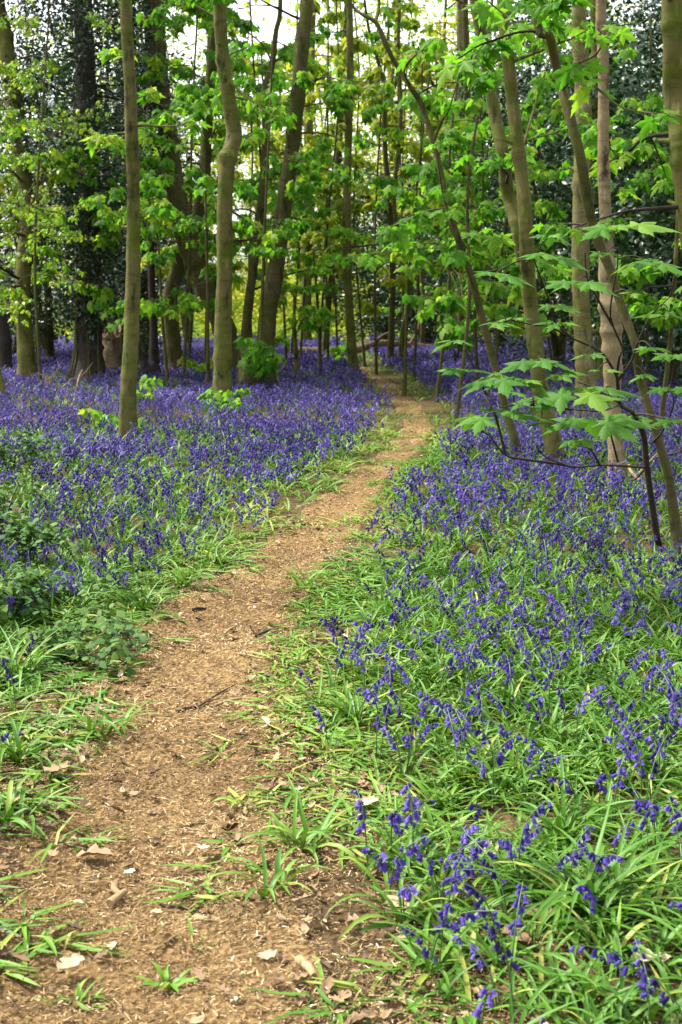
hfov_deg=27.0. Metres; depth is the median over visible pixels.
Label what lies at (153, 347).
sycamore tree
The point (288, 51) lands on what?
sycamore tree
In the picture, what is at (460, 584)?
bluebell
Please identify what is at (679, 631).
bluebell
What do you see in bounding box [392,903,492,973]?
bluebell
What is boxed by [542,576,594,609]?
bluebell
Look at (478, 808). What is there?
bluebell
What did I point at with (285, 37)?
sky
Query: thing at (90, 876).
stick
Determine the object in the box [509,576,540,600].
bluebell
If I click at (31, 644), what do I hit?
bluebell
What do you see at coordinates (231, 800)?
leaf clump
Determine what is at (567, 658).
bluebell
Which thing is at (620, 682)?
bluebell
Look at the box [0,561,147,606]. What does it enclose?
bramble
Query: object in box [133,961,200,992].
leaf clump
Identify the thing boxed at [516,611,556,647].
bluebell
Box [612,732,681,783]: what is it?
bluebell
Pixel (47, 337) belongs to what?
holly tree
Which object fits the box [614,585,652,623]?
bluebell
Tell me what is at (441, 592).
bluebell
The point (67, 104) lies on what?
holly tree
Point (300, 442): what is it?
bluebell carpet
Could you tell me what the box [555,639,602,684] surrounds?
bluebell
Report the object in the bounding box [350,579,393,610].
bluebell
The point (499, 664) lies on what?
bluebell
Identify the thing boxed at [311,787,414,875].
bluebell
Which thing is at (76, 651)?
bramble
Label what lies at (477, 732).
bluebell
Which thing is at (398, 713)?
bluebell
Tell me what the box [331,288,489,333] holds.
shrub
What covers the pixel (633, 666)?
bluebell
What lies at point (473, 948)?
bluebell
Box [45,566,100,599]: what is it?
bluebell
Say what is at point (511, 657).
bluebell
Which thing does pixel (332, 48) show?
sycamore sapling
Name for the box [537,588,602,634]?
bluebell
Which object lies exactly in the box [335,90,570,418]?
sycamore sapling
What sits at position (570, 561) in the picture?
bluebell
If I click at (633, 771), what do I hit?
bluebell
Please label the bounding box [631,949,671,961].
dead leaf
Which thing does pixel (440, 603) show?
bluebell
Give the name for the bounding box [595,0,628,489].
dead birch tree
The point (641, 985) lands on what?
bluebell
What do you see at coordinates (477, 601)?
bluebell
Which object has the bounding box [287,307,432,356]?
fallen log
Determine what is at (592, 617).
bluebell
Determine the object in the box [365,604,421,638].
bluebell
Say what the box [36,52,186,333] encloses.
holly tree
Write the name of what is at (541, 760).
bluebell
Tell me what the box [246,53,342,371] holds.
sycamore sapling
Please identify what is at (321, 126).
background tree
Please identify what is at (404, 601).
bluebell
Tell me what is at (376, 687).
bluebell
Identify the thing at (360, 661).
bluebell
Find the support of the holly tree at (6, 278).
on the ground
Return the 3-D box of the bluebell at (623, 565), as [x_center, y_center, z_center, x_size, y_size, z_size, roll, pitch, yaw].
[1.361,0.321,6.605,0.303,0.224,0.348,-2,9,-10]
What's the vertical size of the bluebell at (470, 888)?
0.193 m
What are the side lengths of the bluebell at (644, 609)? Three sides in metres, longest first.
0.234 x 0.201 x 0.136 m
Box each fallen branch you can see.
[38,361,61,394]
[75,362,92,392]
[628,453,666,505]
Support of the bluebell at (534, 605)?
on the ground
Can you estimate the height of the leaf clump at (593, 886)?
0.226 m
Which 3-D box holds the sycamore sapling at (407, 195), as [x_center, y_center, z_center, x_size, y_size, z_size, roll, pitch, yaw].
[1.451,-3.707,18.685,1.676,4.655,2.516,-4,9,-25]
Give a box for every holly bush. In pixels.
[312,159,447,341]
[367,231,486,343]
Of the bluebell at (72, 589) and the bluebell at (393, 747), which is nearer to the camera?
the bluebell at (393, 747)
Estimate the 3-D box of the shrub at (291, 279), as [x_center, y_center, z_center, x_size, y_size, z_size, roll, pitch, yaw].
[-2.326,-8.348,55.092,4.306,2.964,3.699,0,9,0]
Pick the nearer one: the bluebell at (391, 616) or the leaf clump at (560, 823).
the leaf clump at (560, 823)
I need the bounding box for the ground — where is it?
[0,300,681,1023]
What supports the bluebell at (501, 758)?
on the ground
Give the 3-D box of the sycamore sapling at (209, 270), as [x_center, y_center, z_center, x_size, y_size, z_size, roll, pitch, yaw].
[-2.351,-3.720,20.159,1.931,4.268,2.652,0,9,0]
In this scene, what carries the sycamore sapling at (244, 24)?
on the ground
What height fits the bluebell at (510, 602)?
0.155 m
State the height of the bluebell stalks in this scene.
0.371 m
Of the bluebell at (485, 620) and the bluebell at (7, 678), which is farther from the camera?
the bluebell at (485, 620)
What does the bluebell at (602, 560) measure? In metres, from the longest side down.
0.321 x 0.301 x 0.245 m
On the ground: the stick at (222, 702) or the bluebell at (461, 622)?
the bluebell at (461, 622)
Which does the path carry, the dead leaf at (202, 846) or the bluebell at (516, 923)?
the dead leaf at (202, 846)
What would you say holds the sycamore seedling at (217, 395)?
on the ground
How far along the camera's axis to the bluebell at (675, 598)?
6.20 m
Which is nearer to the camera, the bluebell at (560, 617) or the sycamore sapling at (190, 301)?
the bluebell at (560, 617)
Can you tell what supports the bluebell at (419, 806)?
on the ground
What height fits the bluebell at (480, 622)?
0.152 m
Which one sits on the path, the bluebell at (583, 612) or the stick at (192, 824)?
the stick at (192, 824)
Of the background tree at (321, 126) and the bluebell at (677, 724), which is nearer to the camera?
the bluebell at (677, 724)
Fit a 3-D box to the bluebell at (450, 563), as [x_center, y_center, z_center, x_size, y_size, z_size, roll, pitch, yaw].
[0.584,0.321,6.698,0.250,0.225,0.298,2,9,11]
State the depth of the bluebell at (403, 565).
6.83 m
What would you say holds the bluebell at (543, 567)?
on the ground
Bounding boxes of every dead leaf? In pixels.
[43,761,69,772]
[56,953,84,969]
[76,843,111,856]
[124,868,134,873]
[196,844,209,848]
[274,780,287,785]
[355,795,378,805]
[384,895,409,908]
[475,840,498,853]
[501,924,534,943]
[522,904,556,916]
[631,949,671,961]
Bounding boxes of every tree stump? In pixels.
[102,317,122,377]
[137,360,160,384]
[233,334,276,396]
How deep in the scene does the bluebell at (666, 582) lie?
6.60 m
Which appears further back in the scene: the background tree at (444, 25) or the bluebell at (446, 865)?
the background tree at (444, 25)
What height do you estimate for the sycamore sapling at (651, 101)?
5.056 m
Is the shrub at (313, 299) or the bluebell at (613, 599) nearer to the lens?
the bluebell at (613, 599)
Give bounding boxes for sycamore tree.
[0,0,126,386]
[0,101,11,376]
[81,0,212,444]
[103,0,238,381]
[118,4,203,364]
[140,28,280,378]
[161,0,296,408]
[198,0,332,380]
[208,0,356,384]
[239,0,363,342]
[277,4,404,360]
[308,0,391,377]
[401,0,481,345]
[407,0,510,352]
[425,0,610,472]
[454,0,594,438]
[529,0,681,301]
[539,0,640,385]
[568,3,638,408]
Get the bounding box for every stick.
[85,873,114,878]
[106,889,127,906]
[111,880,119,893]
[159,903,209,913]
[175,706,197,712]
[179,823,206,829]
[192,607,205,610]
[193,914,220,921]
[197,684,234,708]
[214,697,241,706]
[223,624,238,634]
[236,652,265,659]
[255,627,277,636]
[294,954,316,978]
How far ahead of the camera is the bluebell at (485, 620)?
5.70 m
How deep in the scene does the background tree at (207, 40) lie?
51.53 m
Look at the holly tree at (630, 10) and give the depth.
29.21 m
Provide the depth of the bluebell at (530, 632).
5.56 m
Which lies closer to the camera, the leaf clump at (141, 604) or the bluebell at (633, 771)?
the bluebell at (633, 771)
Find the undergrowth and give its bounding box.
[10,306,666,344]
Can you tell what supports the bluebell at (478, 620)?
on the ground
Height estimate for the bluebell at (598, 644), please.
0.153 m
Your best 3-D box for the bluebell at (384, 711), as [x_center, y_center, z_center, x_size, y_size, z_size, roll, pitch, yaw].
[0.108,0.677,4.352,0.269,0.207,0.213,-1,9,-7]
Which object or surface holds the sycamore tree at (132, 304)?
on the ground
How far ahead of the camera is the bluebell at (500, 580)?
6.35 m
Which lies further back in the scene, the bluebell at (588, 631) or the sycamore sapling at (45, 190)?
the sycamore sapling at (45, 190)
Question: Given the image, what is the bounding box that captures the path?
[0,363,431,1023]
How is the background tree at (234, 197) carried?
on the ground
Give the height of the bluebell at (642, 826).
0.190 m
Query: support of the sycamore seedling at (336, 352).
on the ground
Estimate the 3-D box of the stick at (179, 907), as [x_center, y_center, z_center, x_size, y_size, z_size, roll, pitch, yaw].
[-0.365,0.925,3.312,0.141,0.017,0.010,5,10,30]
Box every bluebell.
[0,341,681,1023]
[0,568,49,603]
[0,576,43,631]
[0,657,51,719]
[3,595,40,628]
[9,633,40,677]
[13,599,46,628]
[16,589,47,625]
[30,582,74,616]
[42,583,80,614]
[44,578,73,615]
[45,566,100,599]
[50,560,106,601]
[53,575,80,605]
[54,585,107,619]
[56,570,104,614]
[75,557,121,593]
[92,566,155,607]
[92,572,134,590]
[97,545,133,586]
[105,571,143,602]
[129,554,149,592]
[280,666,351,709]
[290,704,371,753]
[294,618,381,676]
[308,639,372,699]
[311,674,394,729]
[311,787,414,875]
[316,645,387,699]
[317,623,404,682]
[319,622,376,667]
[324,835,449,917]
[328,644,386,675]
[329,614,385,657]
[330,616,364,675]
[330,693,421,764]
[332,811,455,872]
[333,653,384,684]
[333,793,443,858]
[337,845,463,939]
[344,619,407,650]
[344,704,420,771]
[345,561,399,602]
[345,641,375,670]
[345,687,418,728]
[345,783,470,884]
[346,607,410,655]
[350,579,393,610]
[351,721,450,794]
[351,863,468,939]
[353,661,431,702]
[354,696,451,757]
[357,684,434,750]
[359,663,408,698]
[360,638,396,677]
[361,639,418,673]
[363,578,403,613]
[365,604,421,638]
[367,723,451,765]
[371,612,421,640]
[371,734,445,774]
[372,607,414,646]
[374,597,442,633]
[375,574,414,622]
[375,647,421,703]
[377,656,445,711]
[379,856,517,949]
[381,846,493,914]
[384,595,442,627]
[385,575,430,601]
[385,637,456,682]
[387,564,440,592]
[387,893,508,990]
[387,925,499,1012]
[390,693,475,729]
[391,837,499,922]
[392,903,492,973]
[393,552,424,599]
[393,863,490,919]
[394,843,481,901]
[395,581,429,598]
[397,628,462,665]
[398,689,484,744]
[398,837,502,914]
[399,573,454,599]
[400,625,439,669]
[402,645,469,699]
[405,571,431,600]
[407,882,548,1013]
[412,824,498,887]
[415,705,502,788]
[416,679,513,728]
[417,579,462,624]
[417,695,515,743]
[417,708,507,786]
[418,711,482,770]
[420,552,471,596]
[422,592,470,619]
[422,631,497,678]
[423,660,470,700]
[424,591,459,632]
[426,603,482,637]
[428,591,474,624]
[430,595,470,635]
[430,876,559,969]
[431,634,517,708]
[431,653,477,687]
[432,646,494,693]
[433,740,491,781]
[434,634,483,664]
[435,570,481,597]
[435,589,515,643]
[436,558,484,597]
[436,685,521,762]
[437,670,495,720]
[438,702,499,746]
[439,616,483,651]
[440,759,546,811]
[441,610,515,665]
[444,688,508,716]
[445,561,489,597]
[447,578,470,606]
[449,601,498,629]
[449,933,536,1013]
[450,597,495,621]
[451,610,468,640]
[453,581,504,629]
[454,567,519,592]
[457,734,548,804]
[458,566,516,599]
[458,615,506,642]
[461,638,495,684]
[461,728,530,766]
[463,576,547,602]
[463,615,486,641]
[463,641,513,688]
[463,651,538,692]
[464,622,506,650]
[464,688,536,740]
[464,803,513,843]
[465,615,518,649]
[466,826,549,889]
[466,834,551,947]
[467,586,490,623]
[470,591,511,622]
[471,987,587,1023]
[472,596,535,638]
[472,625,517,652]
[474,613,509,652]
[474,630,537,663]
[475,558,509,596]
[475,589,506,622]
[475,655,538,717]
[476,799,586,906]
[477,919,557,1023]
[479,840,584,895]
[480,655,570,709]
[483,719,534,779]
[483,755,565,816]
[484,645,518,698]
[486,748,542,792]
[488,596,548,636]
[489,562,508,592]
[490,635,543,668]
[491,572,523,613]
[491,633,544,684]
[498,599,559,628]
[499,846,589,907]
[500,697,582,747]
[503,587,552,617]
[503,657,575,710]
[503,728,598,786]
[503,754,563,792]
[503,824,619,926]
[504,622,566,666]
[505,614,538,671]
[506,690,585,738]
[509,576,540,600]
[509,627,586,658]
[509,653,591,724]
[510,623,563,661]
[512,633,565,662]
[514,647,590,690]
[515,597,578,629]
[516,552,565,596]
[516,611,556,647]
[516,645,574,688]
[518,644,585,692]
[518,686,587,744]
[519,601,575,647]
[520,565,581,603]
[522,613,576,639]
[522,884,666,963]
[523,639,554,670]
[524,564,563,606]
[524,600,597,644]
[525,598,585,638]
[530,684,604,756]
[536,840,662,914]
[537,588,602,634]
[538,627,590,665]
[540,642,614,685]
[541,578,599,622]
[541,593,572,630]
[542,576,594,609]
[542,611,598,647]
[546,772,621,828]
[547,557,596,596]
[547,610,613,664]
[549,555,579,591]
[552,611,604,643]
[553,618,594,650]
[553,621,595,659]
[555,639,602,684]
[555,640,619,667]
[556,605,604,649]
[557,594,584,628]
[558,593,612,646]
[558,755,671,833]
[560,853,650,905]
[564,610,597,654]
[567,714,661,773]
[567,772,632,838]
[567,943,681,1023]
[569,581,622,619]
[569,701,659,756]
[572,647,607,679]
[573,583,633,609]
[577,647,665,698]
[581,719,650,795]
[583,820,679,878]
[584,550,617,602]
[584,602,640,651]
[584,692,635,730]
[584,799,677,858]
[587,696,651,746]
[591,574,623,616]
[591,595,633,635]
[592,586,635,640]
[595,693,654,742]
[598,645,661,687]
[598,671,629,708]
[598,735,680,793]
[599,598,662,631]
[599,937,681,1023]
[602,664,670,727]
[602,734,673,818]
[603,616,659,657]
[605,566,671,602]
[606,558,664,602]
[606,787,681,879]
[607,619,662,652]
[610,573,666,602]
[610,584,638,614]
[612,567,672,605]
[612,717,681,809]
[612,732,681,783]
[612,742,681,817]
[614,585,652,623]
[614,700,681,756]
[618,663,666,703]
[620,592,653,628]
[623,577,653,608]
[626,574,681,615]
[627,674,681,744]
[628,602,658,631]
[628,685,681,737]
[629,591,664,634]
[630,650,680,712]
[632,567,678,593]
[632,617,665,653]
[633,578,681,622]
[636,796,681,880]
[639,570,672,603]
[639,666,681,735]
[639,713,672,781]
[641,714,681,787]
[642,682,680,725]
[646,622,681,643]
[648,572,681,603]
[649,585,680,608]
[653,551,681,597]
[656,583,681,611]
[658,594,681,620]
[658,599,681,624]
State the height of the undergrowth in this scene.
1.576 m
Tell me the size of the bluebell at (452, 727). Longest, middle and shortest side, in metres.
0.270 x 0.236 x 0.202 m
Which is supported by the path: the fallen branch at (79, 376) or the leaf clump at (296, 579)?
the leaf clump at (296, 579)
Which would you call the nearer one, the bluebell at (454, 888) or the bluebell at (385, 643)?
the bluebell at (454, 888)
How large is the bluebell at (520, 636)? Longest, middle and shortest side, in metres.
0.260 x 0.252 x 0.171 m
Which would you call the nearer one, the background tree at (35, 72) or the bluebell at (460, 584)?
the bluebell at (460, 584)
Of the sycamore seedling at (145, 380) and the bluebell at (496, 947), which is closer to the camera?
the bluebell at (496, 947)
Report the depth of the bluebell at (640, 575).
6.46 m
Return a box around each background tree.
[0,0,75,278]
[23,3,189,296]
[32,30,112,256]
[42,50,97,313]
[49,1,216,283]
[62,10,217,277]
[97,40,200,285]
[139,18,268,315]
[182,78,313,297]
[182,125,282,270]
[218,59,323,271]
[236,0,378,284]
[236,108,351,306]
[238,106,369,295]
[244,89,353,303]
[245,1,407,335]
[279,53,388,280]
[313,96,428,247]
[314,29,430,264]
[316,0,499,267]
[330,0,472,308]
[331,0,498,228]
[353,70,424,268]
[362,0,513,326]
[369,19,493,222]
[371,0,515,313]
[375,12,531,314]
[381,19,505,226]
[455,0,638,304]
[522,14,640,292]
[524,0,661,321]
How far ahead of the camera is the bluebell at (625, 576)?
6.54 m
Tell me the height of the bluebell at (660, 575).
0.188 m
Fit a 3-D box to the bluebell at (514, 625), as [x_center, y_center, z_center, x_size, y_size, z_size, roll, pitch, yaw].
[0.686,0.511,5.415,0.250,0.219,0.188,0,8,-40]
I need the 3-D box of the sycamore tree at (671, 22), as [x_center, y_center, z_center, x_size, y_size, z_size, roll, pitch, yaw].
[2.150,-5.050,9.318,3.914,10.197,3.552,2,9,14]
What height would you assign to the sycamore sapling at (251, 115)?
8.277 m
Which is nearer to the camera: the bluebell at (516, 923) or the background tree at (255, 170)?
the bluebell at (516, 923)
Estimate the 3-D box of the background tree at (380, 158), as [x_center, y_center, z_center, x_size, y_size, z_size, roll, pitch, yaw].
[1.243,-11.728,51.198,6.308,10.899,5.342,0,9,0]
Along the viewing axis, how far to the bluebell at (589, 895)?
2.96 m
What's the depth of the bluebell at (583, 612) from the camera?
5.77 m
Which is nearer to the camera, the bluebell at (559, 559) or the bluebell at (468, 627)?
the bluebell at (468, 627)
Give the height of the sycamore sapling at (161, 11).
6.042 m
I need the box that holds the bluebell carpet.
[0,332,681,841]
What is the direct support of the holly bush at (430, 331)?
on the ground
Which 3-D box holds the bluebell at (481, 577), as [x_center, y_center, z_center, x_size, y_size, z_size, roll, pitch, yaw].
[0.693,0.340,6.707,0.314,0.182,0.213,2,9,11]
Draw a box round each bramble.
[0,425,66,480]
[0,469,49,522]
[0,511,88,564]
[0,561,57,622]
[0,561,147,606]
[7,614,143,674]
[63,586,158,655]
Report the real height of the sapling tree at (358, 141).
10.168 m
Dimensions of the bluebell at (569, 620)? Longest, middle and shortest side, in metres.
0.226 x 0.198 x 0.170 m
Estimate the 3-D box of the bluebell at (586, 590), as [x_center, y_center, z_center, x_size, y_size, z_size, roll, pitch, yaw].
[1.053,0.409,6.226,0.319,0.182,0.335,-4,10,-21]
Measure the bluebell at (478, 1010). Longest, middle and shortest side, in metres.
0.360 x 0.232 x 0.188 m
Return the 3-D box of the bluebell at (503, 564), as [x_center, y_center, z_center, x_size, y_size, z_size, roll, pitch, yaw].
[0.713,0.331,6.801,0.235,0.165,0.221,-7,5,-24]
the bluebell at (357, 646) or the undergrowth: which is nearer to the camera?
the bluebell at (357, 646)
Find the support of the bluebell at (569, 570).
on the ground
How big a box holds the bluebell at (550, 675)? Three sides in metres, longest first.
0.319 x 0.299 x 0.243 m
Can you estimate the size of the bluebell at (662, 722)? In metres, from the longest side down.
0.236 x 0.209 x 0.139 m
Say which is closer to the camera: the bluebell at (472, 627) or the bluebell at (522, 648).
the bluebell at (522, 648)
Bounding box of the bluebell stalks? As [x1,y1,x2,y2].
[0,333,681,586]
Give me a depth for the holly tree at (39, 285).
31.41 m
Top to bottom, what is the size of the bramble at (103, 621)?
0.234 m
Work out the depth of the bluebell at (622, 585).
6.30 m
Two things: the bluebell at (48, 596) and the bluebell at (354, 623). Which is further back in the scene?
the bluebell at (48, 596)
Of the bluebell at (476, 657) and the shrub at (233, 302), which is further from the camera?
the shrub at (233, 302)
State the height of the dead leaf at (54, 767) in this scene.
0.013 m
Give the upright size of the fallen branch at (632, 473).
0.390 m
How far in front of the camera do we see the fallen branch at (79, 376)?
20.71 m
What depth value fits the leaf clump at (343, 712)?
4.76 m
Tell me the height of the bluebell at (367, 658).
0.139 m
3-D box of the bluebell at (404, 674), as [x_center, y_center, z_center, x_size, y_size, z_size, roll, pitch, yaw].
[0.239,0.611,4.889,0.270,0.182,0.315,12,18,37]
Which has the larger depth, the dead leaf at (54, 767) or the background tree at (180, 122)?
the background tree at (180, 122)
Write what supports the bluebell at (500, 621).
on the ground
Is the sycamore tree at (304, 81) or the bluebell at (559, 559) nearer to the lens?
the bluebell at (559, 559)
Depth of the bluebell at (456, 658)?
5.07 m
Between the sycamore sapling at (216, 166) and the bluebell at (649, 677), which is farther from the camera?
the sycamore sapling at (216, 166)
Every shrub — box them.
[1,263,72,326]
[164,283,259,315]
[179,288,331,335]
[232,267,300,323]
[235,260,300,318]
[281,274,425,336]
[297,276,379,322]
[311,283,380,331]
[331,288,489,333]
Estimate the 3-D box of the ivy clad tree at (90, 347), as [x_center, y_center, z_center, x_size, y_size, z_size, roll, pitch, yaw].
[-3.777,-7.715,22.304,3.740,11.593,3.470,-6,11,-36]
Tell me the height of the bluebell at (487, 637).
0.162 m
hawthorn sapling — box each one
[0,0,98,327]
[0,0,120,393]
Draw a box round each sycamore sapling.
[0,102,113,359]
[19,97,124,363]
[78,177,262,392]
[106,97,244,388]
[122,6,278,375]
[136,0,259,386]
[141,98,251,360]
[159,43,358,349]
[164,0,217,351]
[189,49,295,337]
[192,0,339,282]
[199,56,289,352]
[208,26,290,260]
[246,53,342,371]
[253,27,368,353]
[272,0,398,369]
[276,0,376,340]
[283,70,374,356]
[292,182,381,345]
[301,0,391,366]
[305,0,444,374]
[321,65,488,395]
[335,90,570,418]
[355,62,491,380]
[368,0,457,319]
[374,46,524,402]
[386,49,480,357]
[402,166,573,396]
[419,99,564,379]
[430,221,681,549]
[468,89,610,374]
[533,53,654,386]
[581,115,681,430]
[590,12,679,390]
[590,109,680,393]
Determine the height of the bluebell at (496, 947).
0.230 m
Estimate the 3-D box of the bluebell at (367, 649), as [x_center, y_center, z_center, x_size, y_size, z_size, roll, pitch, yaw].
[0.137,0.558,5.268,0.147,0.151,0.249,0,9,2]
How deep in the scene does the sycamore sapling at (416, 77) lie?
26.89 m
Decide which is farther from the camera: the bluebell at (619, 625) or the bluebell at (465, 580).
the bluebell at (465, 580)
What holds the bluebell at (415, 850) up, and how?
on the ground
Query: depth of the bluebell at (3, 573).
6.26 m
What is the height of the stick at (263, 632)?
0.021 m
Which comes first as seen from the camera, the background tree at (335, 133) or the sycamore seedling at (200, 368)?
the sycamore seedling at (200, 368)
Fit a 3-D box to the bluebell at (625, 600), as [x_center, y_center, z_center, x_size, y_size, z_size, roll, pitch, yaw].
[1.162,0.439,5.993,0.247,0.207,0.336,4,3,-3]
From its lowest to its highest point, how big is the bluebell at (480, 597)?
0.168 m
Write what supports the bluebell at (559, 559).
on the ground
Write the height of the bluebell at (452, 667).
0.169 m
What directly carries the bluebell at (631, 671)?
on the ground
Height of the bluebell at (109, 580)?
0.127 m
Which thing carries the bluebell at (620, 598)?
on the ground
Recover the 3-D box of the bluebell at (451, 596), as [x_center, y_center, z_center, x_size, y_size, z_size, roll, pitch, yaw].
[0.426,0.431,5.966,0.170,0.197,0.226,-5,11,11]
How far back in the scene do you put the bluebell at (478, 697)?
4.41 m
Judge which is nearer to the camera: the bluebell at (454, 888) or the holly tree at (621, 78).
the bluebell at (454, 888)
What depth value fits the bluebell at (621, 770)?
3.80 m
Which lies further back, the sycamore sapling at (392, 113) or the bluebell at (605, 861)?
the sycamore sapling at (392, 113)
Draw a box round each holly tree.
[0,0,76,348]
[0,80,124,366]
[0,142,64,344]
[0,168,74,356]
[6,0,188,341]
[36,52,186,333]
[40,0,214,362]
[60,249,160,351]
[111,113,210,352]
[126,37,255,343]
[381,43,593,350]
[413,186,507,338]
[424,37,612,343]
[438,3,660,371]
[487,0,665,375]
[527,0,664,345]
[536,0,681,392]
[555,5,681,380]
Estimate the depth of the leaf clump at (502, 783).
4.12 m
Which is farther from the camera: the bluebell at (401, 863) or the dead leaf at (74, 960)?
the bluebell at (401, 863)
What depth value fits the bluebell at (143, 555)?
6.71 m
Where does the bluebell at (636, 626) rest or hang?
on the ground
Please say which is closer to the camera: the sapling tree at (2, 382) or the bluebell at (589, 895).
the bluebell at (589, 895)
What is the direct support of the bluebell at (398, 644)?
on the ground
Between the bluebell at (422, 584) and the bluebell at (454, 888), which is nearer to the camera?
the bluebell at (454, 888)
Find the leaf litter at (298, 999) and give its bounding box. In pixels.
[0,515,681,1023]
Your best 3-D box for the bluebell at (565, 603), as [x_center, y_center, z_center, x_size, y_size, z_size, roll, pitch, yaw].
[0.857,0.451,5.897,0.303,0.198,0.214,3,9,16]
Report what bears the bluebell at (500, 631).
on the ground
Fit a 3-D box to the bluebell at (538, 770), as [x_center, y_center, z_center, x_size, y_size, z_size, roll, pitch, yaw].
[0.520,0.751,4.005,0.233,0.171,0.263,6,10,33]
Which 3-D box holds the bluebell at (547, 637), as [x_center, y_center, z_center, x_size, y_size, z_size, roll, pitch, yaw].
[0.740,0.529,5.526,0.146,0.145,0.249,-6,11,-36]
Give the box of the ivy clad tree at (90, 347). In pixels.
[0,0,193,386]
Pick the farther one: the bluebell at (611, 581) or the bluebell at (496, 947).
the bluebell at (611, 581)
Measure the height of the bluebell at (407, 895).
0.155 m
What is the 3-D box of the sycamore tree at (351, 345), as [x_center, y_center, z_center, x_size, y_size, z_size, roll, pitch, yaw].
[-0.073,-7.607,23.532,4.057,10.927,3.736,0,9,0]
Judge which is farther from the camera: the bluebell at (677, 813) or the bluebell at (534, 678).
the bluebell at (534, 678)
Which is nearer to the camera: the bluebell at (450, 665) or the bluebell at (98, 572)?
the bluebell at (450, 665)
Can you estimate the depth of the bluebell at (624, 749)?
3.94 m
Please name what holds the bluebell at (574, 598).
on the ground
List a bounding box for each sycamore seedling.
[78,408,143,431]
[136,374,162,411]
[177,356,213,379]
[197,387,256,416]
[219,387,255,406]
[232,336,287,396]
[323,343,364,363]
[434,319,481,366]
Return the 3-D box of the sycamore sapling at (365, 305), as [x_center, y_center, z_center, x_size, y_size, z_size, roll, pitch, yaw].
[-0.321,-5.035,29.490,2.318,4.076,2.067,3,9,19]
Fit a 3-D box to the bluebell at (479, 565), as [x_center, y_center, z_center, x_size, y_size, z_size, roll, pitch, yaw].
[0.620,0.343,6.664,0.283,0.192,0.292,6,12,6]
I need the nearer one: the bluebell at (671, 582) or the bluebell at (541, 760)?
the bluebell at (541, 760)
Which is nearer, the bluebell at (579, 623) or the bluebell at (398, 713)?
the bluebell at (398, 713)
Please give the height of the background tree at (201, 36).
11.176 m
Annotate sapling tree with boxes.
[0,309,11,403]
[275,280,331,382]
[290,249,342,377]
[297,0,430,368]
[348,0,572,465]
[366,0,457,366]
[382,225,452,343]
[434,0,681,556]
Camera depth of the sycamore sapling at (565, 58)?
21.10 m
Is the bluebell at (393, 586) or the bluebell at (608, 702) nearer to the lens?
the bluebell at (608, 702)
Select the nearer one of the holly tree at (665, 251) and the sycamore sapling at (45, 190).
the holly tree at (665, 251)
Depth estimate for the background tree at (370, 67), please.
43.31 m
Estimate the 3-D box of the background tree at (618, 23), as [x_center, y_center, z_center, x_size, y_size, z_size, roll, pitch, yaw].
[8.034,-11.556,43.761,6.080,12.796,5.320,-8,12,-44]
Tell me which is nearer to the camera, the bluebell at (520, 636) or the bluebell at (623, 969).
the bluebell at (623, 969)
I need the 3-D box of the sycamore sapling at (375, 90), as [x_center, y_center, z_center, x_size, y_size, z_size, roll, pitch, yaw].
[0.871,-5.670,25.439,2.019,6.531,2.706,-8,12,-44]
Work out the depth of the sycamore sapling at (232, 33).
30.04 m
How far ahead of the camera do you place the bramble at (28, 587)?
6.08 m
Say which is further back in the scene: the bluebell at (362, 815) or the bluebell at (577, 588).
the bluebell at (577, 588)
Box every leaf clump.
[0,623,97,691]
[0,704,80,771]
[0,771,95,837]
[31,682,160,743]
[36,973,110,1010]
[90,575,187,609]
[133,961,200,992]
[136,558,216,591]
[161,524,261,564]
[166,916,216,953]
[202,834,331,904]
[211,781,291,810]
[231,775,358,867]
[266,553,344,589]
[289,669,420,734]
[343,798,507,884]
[365,646,481,693]
[431,745,582,806]
[442,790,681,950]
[487,753,662,857]
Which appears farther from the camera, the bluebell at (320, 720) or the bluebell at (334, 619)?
the bluebell at (334, 619)
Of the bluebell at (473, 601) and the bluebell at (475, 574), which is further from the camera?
the bluebell at (475, 574)
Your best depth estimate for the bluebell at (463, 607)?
6.03 m
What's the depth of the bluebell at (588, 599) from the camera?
5.83 m
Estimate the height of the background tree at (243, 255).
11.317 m
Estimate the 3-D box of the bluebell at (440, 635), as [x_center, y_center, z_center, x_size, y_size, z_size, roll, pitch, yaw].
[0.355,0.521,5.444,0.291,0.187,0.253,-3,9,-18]
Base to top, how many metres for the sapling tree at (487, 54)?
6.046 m
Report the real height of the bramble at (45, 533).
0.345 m
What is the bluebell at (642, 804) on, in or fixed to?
on the ground
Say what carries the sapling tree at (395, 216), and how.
on the ground
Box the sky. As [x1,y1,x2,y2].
[0,0,660,299]
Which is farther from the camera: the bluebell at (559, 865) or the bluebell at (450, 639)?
the bluebell at (450, 639)
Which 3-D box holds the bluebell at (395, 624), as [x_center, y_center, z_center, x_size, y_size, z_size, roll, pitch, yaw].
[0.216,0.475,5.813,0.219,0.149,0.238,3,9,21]
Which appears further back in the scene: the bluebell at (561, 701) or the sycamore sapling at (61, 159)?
the sycamore sapling at (61, 159)
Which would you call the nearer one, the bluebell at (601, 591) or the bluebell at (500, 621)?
the bluebell at (500, 621)
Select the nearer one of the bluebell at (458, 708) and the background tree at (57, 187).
the bluebell at (458, 708)
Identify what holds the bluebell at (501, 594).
on the ground
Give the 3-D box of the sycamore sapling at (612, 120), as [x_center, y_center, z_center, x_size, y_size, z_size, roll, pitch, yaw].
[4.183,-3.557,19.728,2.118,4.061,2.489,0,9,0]
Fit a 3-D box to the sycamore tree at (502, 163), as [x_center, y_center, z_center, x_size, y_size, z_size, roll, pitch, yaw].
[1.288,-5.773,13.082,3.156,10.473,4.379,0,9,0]

